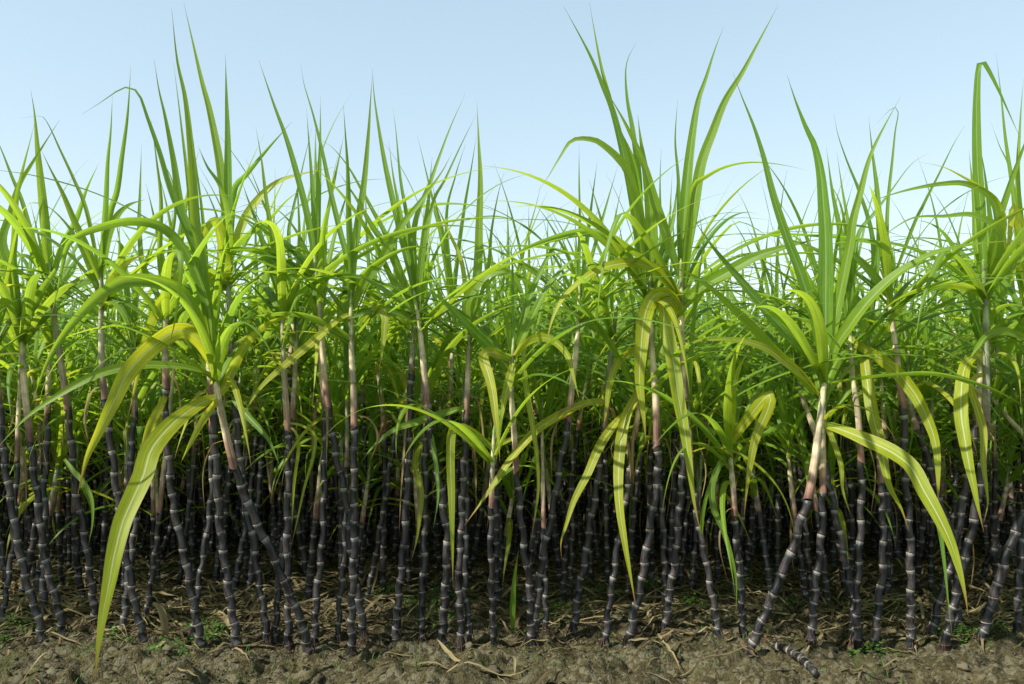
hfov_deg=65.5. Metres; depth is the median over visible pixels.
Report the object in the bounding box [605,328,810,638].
sugarcane plant
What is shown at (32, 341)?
sugarcane plant
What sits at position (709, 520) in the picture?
sugarcane plant
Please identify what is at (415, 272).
sugarcane plant
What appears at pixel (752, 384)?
sugarcane plant
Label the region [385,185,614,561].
sugarcane plant
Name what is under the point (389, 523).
sugarcane plant
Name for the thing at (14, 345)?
sugarcane plant
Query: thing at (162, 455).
sugarcane plant
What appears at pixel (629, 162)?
sugarcane plant
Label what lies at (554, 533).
sugarcane plant
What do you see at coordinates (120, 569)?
sugarcane plant
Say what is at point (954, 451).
sugarcane plant
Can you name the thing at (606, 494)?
sugarcane plant
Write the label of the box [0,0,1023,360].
sky
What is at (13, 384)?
sugarcane plant
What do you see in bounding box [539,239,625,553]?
sugarcane plant
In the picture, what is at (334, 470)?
sugarcane plant
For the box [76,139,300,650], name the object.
sugarcane plant
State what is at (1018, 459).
sugarcane plant
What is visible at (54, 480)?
sugarcane plant
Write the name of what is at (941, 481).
sugarcane plant
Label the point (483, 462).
sugarcane plant
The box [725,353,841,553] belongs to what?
sugarcane plant
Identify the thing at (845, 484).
sugarcane plant
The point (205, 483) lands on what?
sugarcane plant
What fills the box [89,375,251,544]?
sugarcane plant
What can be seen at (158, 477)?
sugarcane plant
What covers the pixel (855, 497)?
sugarcane plant
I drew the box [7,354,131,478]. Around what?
sugarcane plant
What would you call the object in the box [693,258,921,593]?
sugarcane plant
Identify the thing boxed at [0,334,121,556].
sugarcane plant
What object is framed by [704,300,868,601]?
sugarcane plant
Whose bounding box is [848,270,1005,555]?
sugarcane plant
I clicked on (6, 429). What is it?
sugarcane plant
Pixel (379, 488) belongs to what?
sugarcane plant
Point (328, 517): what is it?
sugarcane plant
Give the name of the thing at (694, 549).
sugarcane plant
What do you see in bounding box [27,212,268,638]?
sugarcane plant
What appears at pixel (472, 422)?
sugarcane plant
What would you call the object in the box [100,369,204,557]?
sugarcane plant
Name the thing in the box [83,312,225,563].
sugarcane plant
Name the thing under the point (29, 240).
sugarcane plant
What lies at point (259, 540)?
sugarcane plant
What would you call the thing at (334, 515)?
sugarcane plant
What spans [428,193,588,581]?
sugarcane plant
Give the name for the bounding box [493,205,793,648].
sugarcane plant
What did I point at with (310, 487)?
sugarcane plant
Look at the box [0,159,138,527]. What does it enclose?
sugarcane plant
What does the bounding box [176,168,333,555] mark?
sugarcane plant
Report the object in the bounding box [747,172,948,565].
sugarcane plant
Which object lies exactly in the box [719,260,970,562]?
sugarcane plant
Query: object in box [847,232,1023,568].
sugarcane plant
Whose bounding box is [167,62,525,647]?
sugarcane plant
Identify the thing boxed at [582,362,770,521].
sugarcane plant
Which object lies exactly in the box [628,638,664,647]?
dry cane leaf
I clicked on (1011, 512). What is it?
sugarcane plant
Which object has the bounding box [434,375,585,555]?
sugarcane plant
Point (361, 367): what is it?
sugarcane plant
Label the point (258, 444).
sugarcane plant
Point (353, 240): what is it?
sugarcane plant
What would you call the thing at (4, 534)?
sugarcane plant
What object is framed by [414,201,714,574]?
sugarcane plant
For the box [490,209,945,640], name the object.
sugarcane plant
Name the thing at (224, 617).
dry cane leaf
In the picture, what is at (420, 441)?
sugarcane plant
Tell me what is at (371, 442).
sugarcane plant
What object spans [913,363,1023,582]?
sugarcane plant
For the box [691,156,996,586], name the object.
sugarcane plant
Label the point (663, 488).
sugarcane plant
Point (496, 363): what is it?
sugarcane plant
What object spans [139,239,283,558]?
sugarcane plant
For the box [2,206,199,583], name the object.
sugarcane plant
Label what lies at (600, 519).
sugarcane plant
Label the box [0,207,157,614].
sugarcane plant
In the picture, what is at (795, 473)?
sugarcane plant
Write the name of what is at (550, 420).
sugarcane plant
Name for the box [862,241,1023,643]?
sugarcane plant
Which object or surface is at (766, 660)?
dry cane leaf
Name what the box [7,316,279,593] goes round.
sugarcane plant
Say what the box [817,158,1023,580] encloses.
sugarcane plant
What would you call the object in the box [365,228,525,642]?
sugarcane plant
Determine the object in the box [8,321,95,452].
sugarcane plant
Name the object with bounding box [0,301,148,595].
sugarcane plant
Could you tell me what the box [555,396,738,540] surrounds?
sugarcane plant
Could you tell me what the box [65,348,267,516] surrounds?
sugarcane plant
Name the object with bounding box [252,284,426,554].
sugarcane plant
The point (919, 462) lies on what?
sugarcane plant
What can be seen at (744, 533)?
sugarcane plant
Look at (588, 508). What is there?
sugarcane plant
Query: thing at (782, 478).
sugarcane plant
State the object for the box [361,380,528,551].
sugarcane plant
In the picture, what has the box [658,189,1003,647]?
sugarcane plant
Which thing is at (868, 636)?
dry cane leaf
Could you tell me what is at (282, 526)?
sugarcane plant
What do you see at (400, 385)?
sugarcane plant
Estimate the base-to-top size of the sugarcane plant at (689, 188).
2.774 m
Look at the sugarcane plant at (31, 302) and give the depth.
3.53 m
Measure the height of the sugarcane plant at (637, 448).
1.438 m
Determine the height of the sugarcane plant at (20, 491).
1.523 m
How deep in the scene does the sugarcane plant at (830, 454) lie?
4.19 m
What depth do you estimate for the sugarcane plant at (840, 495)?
5.23 m
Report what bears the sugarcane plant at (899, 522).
on the ground
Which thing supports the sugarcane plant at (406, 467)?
on the ground
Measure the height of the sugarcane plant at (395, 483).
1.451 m
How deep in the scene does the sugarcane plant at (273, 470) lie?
5.05 m
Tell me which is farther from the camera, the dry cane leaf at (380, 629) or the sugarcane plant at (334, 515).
the sugarcane plant at (334, 515)
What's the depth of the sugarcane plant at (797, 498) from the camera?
4.71 m
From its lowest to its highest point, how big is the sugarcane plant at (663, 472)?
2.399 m
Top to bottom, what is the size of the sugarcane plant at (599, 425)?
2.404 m
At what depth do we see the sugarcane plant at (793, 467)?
4.94 m
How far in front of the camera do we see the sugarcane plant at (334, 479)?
4.99 m
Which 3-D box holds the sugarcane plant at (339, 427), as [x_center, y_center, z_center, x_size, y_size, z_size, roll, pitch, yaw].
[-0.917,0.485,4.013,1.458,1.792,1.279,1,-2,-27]
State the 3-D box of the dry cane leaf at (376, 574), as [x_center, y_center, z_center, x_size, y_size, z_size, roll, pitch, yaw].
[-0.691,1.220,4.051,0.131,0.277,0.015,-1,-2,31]
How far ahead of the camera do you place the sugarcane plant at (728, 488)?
4.86 m
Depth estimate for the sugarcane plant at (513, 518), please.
5.40 m
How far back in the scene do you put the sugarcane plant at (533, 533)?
4.07 m
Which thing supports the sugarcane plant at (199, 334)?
on the ground
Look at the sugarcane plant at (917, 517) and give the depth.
5.08 m
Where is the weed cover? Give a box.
[0,561,1023,683]
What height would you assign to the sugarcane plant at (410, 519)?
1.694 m
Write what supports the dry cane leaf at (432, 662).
on the ground
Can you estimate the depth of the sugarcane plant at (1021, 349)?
4.21 m
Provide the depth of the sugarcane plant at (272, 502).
4.87 m
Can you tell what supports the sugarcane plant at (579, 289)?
on the ground
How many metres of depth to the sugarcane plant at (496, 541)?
4.08 m
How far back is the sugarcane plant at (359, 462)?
5.09 m
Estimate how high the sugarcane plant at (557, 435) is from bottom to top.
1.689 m
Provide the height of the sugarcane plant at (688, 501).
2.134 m
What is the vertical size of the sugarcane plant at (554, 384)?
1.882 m
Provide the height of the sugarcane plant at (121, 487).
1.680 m
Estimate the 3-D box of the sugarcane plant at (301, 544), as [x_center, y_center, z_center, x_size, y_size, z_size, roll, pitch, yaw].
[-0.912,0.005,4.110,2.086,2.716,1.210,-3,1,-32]
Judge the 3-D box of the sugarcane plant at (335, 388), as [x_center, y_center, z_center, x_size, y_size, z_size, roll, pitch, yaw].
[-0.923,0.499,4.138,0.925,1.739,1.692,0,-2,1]
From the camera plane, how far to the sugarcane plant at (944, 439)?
4.22 m
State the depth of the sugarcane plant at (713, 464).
4.48 m
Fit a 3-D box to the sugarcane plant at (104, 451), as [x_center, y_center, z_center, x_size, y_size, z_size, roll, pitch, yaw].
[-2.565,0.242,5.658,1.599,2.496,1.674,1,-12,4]
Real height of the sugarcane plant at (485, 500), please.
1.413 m
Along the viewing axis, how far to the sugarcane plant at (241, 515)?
5.03 m
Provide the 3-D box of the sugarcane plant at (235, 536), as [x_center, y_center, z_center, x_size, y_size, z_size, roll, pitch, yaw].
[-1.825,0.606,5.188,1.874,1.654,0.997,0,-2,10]
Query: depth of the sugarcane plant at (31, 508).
5.21 m
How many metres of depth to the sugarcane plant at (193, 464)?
4.36 m
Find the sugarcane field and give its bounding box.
[0,230,1023,556]
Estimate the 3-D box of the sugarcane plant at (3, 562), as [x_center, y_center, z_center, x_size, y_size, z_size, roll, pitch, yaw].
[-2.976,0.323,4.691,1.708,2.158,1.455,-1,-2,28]
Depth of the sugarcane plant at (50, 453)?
5.20 m
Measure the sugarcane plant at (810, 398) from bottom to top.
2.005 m
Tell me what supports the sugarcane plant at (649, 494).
on the ground
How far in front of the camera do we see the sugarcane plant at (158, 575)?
4.39 m
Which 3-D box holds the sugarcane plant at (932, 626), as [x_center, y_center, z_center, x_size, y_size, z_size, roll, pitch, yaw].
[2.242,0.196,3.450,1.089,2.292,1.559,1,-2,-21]
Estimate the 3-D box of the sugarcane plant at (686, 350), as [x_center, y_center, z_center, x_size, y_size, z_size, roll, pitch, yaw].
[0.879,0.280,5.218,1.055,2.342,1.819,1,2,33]
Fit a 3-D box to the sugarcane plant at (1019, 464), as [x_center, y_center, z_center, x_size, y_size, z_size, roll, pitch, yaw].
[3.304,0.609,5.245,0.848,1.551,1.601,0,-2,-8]
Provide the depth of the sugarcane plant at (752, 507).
4.46 m
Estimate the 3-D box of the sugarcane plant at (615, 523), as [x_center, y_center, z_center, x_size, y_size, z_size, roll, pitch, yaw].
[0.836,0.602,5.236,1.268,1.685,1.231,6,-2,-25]
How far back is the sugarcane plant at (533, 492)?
5.15 m
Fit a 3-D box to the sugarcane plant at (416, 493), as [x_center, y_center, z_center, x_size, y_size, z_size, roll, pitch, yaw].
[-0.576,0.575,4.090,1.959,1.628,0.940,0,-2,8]
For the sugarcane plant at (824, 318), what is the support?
on the ground
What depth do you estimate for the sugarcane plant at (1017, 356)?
4.35 m
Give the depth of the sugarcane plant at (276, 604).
3.72 m
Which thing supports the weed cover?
on the ground
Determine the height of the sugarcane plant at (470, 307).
2.437 m
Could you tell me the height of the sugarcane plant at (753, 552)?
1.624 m
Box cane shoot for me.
[510,549,518,631]
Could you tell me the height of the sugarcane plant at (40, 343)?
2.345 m
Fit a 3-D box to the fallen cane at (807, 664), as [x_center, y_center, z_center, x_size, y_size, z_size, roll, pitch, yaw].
[1.143,1.287,3.242,0.075,0.098,0.501,0,-2,-5]
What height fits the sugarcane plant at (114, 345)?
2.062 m
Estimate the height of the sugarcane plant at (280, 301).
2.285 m
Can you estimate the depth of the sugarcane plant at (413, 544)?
5.01 m
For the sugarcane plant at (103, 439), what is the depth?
5.07 m
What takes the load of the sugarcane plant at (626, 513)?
on the ground
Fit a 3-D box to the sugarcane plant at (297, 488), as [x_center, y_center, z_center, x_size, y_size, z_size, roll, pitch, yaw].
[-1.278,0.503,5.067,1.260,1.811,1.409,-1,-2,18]
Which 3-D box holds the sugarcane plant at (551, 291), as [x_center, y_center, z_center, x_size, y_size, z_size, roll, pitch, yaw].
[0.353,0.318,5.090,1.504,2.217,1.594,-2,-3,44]
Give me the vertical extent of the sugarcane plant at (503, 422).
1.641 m
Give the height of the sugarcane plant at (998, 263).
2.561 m
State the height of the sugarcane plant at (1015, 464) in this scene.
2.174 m
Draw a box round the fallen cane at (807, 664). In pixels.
[763,630,817,676]
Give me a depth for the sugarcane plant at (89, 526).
5.22 m
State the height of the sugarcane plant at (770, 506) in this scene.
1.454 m
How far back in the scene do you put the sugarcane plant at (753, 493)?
4.22 m
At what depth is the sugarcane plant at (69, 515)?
4.79 m
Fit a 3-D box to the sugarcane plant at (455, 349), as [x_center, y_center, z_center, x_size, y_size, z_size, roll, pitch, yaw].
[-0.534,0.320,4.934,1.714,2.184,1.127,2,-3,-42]
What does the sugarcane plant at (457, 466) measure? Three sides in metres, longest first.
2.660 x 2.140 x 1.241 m
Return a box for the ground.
[0,429,1023,683]
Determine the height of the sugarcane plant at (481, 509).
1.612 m
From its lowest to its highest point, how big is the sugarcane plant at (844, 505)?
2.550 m
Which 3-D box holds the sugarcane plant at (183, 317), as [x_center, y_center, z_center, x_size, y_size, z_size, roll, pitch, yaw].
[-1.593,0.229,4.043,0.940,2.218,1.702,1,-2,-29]
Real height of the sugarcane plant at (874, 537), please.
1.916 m
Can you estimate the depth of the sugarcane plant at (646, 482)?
5.18 m
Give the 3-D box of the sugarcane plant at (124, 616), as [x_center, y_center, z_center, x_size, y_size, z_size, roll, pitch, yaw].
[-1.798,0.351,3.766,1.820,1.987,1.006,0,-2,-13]
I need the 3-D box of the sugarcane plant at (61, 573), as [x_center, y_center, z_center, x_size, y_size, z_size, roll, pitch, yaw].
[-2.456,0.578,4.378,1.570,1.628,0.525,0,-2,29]
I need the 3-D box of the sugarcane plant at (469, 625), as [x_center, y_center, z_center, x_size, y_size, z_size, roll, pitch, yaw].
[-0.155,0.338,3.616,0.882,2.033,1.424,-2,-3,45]
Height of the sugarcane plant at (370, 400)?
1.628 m
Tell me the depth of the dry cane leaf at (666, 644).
3.22 m
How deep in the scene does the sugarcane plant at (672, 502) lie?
4.34 m
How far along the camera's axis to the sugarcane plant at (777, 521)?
4.43 m
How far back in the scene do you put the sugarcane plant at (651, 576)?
4.24 m
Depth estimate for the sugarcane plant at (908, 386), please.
3.50 m
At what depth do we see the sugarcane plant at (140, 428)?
4.30 m
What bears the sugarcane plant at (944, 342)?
on the ground
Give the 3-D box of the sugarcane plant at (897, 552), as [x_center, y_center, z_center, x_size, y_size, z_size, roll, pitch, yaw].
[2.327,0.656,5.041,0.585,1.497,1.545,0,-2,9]
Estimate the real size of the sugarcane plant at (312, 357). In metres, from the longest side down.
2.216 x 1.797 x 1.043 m
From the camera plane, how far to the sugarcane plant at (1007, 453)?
4.86 m
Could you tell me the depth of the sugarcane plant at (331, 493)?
5.25 m
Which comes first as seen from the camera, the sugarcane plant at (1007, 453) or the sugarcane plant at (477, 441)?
the sugarcane plant at (477, 441)
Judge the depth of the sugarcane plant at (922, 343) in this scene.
5.21 m
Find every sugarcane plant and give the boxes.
[0,5,374,648]
[0,66,302,642]
[0,94,250,625]
[0,121,165,636]
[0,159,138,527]
[0,199,128,644]
[0,199,140,479]
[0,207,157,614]
[0,210,107,621]
[0,223,307,634]
[0,225,127,589]
[0,237,94,473]
[0,241,129,451]
[0,279,183,570]
[0,297,75,575]
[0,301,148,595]
[0,306,221,595]
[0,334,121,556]
[0,342,97,478]
[0,345,126,579]
[0,358,175,559]
[0,399,95,547]
[1,15,316,683]
[1,336,143,594]
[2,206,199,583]
[3,369,138,552]
[4,219,115,548]
[4,296,242,586]
[5,287,146,560]
[5,348,144,555]
[5,353,208,585]
[6,240,123,542]
[6,294,124,540]
[6,325,179,589]
[6,334,102,555]
[6,353,105,558]
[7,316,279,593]
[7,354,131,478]
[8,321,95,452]
[10,213,341,588]
[12,357,131,487]
[13,144,345,648]
[20,233,192,542]
[21,183,278,584]
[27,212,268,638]
[30,384,242,584]
[35,273,277,539]
[55,317,180,495]
[57,227,149,520]
[58,200,349,579]
[59,192,398,591]
[60,167,336,579]
[64,216,223,548]
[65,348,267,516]
[75,218,338,556]
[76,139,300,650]
[80,306,193,472]
[81,350,201,537]
[82,391,241,553]
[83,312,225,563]
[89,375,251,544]
[91,381,198,511]
[94,265,287,472]
[99,352,177,541]
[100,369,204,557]
[107,208,385,591]
[112,94,454,592]
[113,150,273,620]
[119,303,280,556]
[120,203,401,581]
[123,129,483,644]
[123,360,232,553]
[129,230,333,555]
[133,68,528,656]
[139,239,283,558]
[140,360,303,521]
[143,270,330,551]
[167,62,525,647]
[168,228,442,557]
[169,231,377,550]
[174,319,332,550]
[175,277,300,557]
[175,370,320,536]
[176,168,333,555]
[177,379,328,554]
[177,393,318,558]
[178,311,411,599]
[184,208,437,523]
[190,372,338,551]
[191,344,349,556]
[192,179,372,576]
[199,293,434,597]
[207,386,318,533]
[214,166,521,642]
[216,342,301,548]
[220,130,492,655]
[225,186,365,582]
[229,396,381,533]
[232,200,498,594]
[236,146,588,589]
[244,378,446,499]
[246,203,503,603]
[247,293,472,553]
[251,328,588,594]
[251,330,501,579]
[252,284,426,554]
[266,188,475,590]
[266,301,575,645]
[270,239,441,545]
[274,191,466,643]
[278,218,464,554]
[278,368,391,556]
[279,347,446,512]
[281,110,634,651]
[287,130,435,647]
[300,362,392,530]
[301,216,618,608]
[302,201,623,647]
[307,203,495,583]
[307,328,454,550]
[319,355,505,525]
[321,70,634,651]
[329,230,620,568]
[331,382,459,560]
[335,236,471,559]
[336,238,454,546]
[336,291,532,583]
[344,372,416,552]
[349,346,474,559]
[355,227,666,635]
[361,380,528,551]
[365,136,621,601]
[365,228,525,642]
[366,230,533,567]
[366,315,519,549]
[367,394,611,516]
[368,315,474,549]
[368,360,536,482]
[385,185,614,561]
[390,207,753,646]
[399,152,769,644]
[408,164,620,606]
[411,378,545,557]
[413,312,622,585]
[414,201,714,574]
[420,231,584,558]
[427,365,521,549]
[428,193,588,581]
[428,306,584,584]
[429,251,597,555]
[431,212,713,599]
[431,253,580,487]
[431,282,623,538]
[432,224,561,553]
[432,224,658,546]
[434,227,700,594]
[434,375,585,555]
[438,373,540,555]
[441,371,584,551]
[445,362,598,549]
[457,3,747,647]
[459,217,629,550]
[459,233,619,547]
[466,202,835,635]
[468,347,648,591]
[475,181,739,565]
[475,396,492,546]
[478,181,870,587]
[482,329,602,560]
[484,187,707,586]
[487,213,719,580]
[488,225,634,556]
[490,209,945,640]
[491,4,902,633]
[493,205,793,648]
[518,223,627,550]
[519,160,790,577]
[529,280,723,609]
[529,369,641,531]
[536,202,728,557]
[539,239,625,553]
[540,167,882,586]
[540,202,856,593]
[545,349,718,548]
[553,342,646,566]
[554,346,723,548]
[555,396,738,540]
[563,404,719,558]
[574,236,843,590]
[577,380,854,552]
[581,332,697,551]
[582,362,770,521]
[593,345,809,590]
[593,376,666,559]
[594,435,679,519]
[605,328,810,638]
[610,370,794,583]
[616,190,887,589]
[620,210,816,581]
[623,74,1020,656]
[625,405,676,547]
[632,382,721,554]
[634,374,769,560]
[657,280,725,507]
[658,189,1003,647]
[662,375,804,564]
[666,318,890,562]
[669,363,762,566]
[674,220,859,562]
[675,147,1023,653]
[678,116,1023,652]
[678,368,811,561]
[684,214,790,532]
[687,351,789,593]
[689,261,802,556]
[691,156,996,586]
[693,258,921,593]
[693,379,849,536]
[694,107,1018,651]
[694,155,987,580]
[694,223,896,556]
[694,297,948,564]
[695,318,937,600]
[695,353,808,565]
[697,177,922,594]
[699,327,910,566]
[702,221,1018,586]
[703,409,875,531]
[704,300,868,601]
[704,374,897,551]
[704,401,942,527]
[710,341,952,496]
[714,185,898,645]
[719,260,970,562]
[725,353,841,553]
[726,165,1023,592]
[729,400,869,541]
[742,239,998,599]
[747,61,1023,652]
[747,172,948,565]
[747,227,1023,593]
[749,379,789,546]
[751,188,1023,633]
[758,407,1022,558]
[759,343,1016,596]
[780,159,1011,545]
[782,374,851,534]
[792,202,1023,577]
[810,317,1007,555]
[811,191,1023,639]
[811,194,1023,495]
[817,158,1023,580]
[826,280,970,475]
[826,319,958,555]
[826,377,864,555]
[828,323,929,554]
[838,385,969,563]
[841,214,963,545]
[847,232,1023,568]
[847,337,1000,560]
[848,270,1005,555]
[850,354,1004,539]
[852,338,1023,599]
[853,370,928,561]
[853,385,948,558]
[855,294,1016,549]
[857,196,1018,476]
[860,56,1023,632]
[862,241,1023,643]
[866,365,998,557]
[887,377,1023,469]
[888,272,1023,585]
[895,342,1002,555]
[896,285,1023,461]
[897,279,1023,452]
[910,258,1023,548]
[913,207,1008,541]
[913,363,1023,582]
[915,256,1023,544]
[919,381,1021,562]
[923,392,1023,461]
[927,407,1021,553]
[934,377,1019,556]
[937,338,1013,553]
[945,293,1021,513]
[961,344,1023,518]
[1005,388,1019,490]
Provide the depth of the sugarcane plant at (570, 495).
4.15 m
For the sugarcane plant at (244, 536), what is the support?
on the ground
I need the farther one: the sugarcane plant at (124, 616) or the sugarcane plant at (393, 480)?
the sugarcane plant at (393, 480)
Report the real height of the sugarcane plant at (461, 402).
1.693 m
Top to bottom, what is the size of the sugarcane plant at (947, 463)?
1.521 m
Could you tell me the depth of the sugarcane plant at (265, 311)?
4.30 m
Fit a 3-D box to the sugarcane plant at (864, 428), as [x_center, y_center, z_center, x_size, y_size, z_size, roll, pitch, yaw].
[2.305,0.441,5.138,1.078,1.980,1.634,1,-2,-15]
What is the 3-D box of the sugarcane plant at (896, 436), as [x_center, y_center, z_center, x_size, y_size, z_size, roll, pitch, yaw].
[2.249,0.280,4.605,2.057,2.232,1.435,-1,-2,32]
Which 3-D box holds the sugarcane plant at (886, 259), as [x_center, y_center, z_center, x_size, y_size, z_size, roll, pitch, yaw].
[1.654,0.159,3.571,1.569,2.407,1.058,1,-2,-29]
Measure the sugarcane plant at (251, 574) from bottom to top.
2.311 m
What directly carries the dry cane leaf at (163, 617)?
on the ground
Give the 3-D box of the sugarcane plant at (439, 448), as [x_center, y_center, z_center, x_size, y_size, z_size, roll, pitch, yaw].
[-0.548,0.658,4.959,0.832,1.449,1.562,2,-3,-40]
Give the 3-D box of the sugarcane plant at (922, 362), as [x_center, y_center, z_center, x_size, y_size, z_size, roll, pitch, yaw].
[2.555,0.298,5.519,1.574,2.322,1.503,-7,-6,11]
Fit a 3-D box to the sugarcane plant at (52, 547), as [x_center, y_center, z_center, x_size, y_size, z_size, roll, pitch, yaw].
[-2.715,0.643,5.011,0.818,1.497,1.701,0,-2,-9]
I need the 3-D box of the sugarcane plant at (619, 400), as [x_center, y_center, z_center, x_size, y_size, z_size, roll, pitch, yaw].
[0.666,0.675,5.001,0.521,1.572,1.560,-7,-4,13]
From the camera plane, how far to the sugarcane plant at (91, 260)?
3.44 m
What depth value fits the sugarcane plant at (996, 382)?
3.96 m
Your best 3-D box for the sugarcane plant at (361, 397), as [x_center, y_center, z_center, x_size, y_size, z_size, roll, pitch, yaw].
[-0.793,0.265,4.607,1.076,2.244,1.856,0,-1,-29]
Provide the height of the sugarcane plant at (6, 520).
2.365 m
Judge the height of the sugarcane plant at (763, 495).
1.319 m
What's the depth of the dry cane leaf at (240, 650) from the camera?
3.25 m
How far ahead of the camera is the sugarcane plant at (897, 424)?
4.86 m
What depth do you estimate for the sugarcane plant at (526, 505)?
5.21 m
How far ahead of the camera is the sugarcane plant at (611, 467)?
5.08 m
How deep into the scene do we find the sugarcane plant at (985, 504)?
5.05 m
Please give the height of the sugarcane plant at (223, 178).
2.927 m
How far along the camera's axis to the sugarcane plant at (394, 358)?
4.33 m
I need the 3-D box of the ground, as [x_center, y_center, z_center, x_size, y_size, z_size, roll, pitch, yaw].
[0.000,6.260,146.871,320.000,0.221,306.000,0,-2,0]
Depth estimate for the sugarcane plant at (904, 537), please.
5.32 m
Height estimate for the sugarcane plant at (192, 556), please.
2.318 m
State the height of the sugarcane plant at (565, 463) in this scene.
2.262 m
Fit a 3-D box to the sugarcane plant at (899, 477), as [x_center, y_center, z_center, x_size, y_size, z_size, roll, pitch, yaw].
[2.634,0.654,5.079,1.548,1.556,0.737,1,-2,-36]
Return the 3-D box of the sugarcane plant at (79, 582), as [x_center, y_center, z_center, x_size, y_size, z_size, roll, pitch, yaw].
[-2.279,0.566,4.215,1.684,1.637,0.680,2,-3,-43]
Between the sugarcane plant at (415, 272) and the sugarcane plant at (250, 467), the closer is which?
the sugarcane plant at (415, 272)
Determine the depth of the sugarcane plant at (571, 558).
4.34 m
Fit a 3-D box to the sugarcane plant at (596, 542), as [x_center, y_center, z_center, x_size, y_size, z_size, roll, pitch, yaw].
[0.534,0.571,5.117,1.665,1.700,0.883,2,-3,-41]
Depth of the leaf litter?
4.00 m
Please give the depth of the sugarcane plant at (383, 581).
4.18 m
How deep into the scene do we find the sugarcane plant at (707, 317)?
5.57 m
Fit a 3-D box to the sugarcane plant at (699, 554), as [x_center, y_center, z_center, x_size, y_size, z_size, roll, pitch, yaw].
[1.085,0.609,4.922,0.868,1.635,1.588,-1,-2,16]
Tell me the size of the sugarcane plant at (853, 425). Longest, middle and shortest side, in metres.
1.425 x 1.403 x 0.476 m
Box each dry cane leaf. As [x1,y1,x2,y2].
[152,602,168,635]
[203,610,231,631]
[232,647,248,660]
[366,626,391,635]
[369,556,386,597]
[380,654,413,666]
[417,661,447,668]
[515,601,551,626]
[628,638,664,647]
[656,634,680,670]
[677,619,713,627]
[739,643,761,657]
[760,658,780,661]
[864,628,917,641]
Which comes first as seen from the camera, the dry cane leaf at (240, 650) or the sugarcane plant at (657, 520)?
the dry cane leaf at (240, 650)
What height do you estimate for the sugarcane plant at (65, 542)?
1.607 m
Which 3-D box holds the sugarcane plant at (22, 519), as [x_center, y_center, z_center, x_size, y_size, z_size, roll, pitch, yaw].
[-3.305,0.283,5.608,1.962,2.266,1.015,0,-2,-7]
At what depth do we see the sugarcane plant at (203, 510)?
5.17 m
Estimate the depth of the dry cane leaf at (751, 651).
3.17 m
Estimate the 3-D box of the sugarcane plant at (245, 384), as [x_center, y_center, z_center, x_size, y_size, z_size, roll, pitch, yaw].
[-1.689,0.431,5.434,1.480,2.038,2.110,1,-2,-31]
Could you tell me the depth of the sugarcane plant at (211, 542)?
5.13 m
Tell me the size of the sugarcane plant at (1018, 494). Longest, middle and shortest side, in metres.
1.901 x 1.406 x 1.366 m
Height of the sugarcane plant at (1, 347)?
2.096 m
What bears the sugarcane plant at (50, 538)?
on the ground
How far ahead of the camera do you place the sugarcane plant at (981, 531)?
5.08 m
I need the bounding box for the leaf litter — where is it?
[0,519,1023,683]
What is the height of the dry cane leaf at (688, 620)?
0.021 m
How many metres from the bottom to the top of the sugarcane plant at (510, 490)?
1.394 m
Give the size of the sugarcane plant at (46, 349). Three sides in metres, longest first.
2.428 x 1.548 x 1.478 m
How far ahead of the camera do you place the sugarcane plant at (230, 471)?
4.36 m
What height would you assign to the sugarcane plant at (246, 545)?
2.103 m
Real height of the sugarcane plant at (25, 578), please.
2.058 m
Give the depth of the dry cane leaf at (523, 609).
3.82 m
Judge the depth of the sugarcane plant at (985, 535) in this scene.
5.01 m
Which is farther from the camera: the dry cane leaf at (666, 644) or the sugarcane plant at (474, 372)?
the sugarcane plant at (474, 372)
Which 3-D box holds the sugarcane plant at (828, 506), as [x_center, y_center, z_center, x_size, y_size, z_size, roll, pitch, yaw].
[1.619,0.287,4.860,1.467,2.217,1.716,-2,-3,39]
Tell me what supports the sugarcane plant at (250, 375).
on the ground
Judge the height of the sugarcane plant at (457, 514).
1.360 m
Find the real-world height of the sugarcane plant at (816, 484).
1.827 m
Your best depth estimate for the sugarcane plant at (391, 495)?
4.85 m
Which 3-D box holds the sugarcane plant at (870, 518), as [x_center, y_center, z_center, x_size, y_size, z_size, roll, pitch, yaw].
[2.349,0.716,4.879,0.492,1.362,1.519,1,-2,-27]
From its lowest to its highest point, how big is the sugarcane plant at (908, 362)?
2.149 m
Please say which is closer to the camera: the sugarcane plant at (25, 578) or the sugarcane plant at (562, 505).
the sugarcane plant at (25, 578)
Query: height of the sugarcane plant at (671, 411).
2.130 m
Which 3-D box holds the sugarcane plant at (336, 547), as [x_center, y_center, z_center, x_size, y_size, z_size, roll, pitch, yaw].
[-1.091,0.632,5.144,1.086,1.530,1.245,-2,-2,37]
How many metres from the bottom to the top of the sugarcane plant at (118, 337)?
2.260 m
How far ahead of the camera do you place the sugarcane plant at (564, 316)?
5.32 m
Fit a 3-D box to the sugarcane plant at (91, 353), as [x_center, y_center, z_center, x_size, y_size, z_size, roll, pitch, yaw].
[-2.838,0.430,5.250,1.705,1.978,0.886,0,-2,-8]
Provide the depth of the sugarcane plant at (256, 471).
5.15 m
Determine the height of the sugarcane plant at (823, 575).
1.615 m
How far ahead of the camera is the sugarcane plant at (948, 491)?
4.79 m
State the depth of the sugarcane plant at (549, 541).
5.20 m
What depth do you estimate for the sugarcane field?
5.68 m
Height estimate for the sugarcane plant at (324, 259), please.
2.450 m
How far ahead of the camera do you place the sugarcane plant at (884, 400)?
4.18 m
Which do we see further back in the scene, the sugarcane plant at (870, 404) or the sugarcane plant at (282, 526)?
the sugarcane plant at (282, 526)
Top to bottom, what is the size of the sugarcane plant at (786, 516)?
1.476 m
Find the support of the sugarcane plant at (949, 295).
on the ground
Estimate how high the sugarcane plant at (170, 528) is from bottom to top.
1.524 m
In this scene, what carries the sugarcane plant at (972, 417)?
on the ground

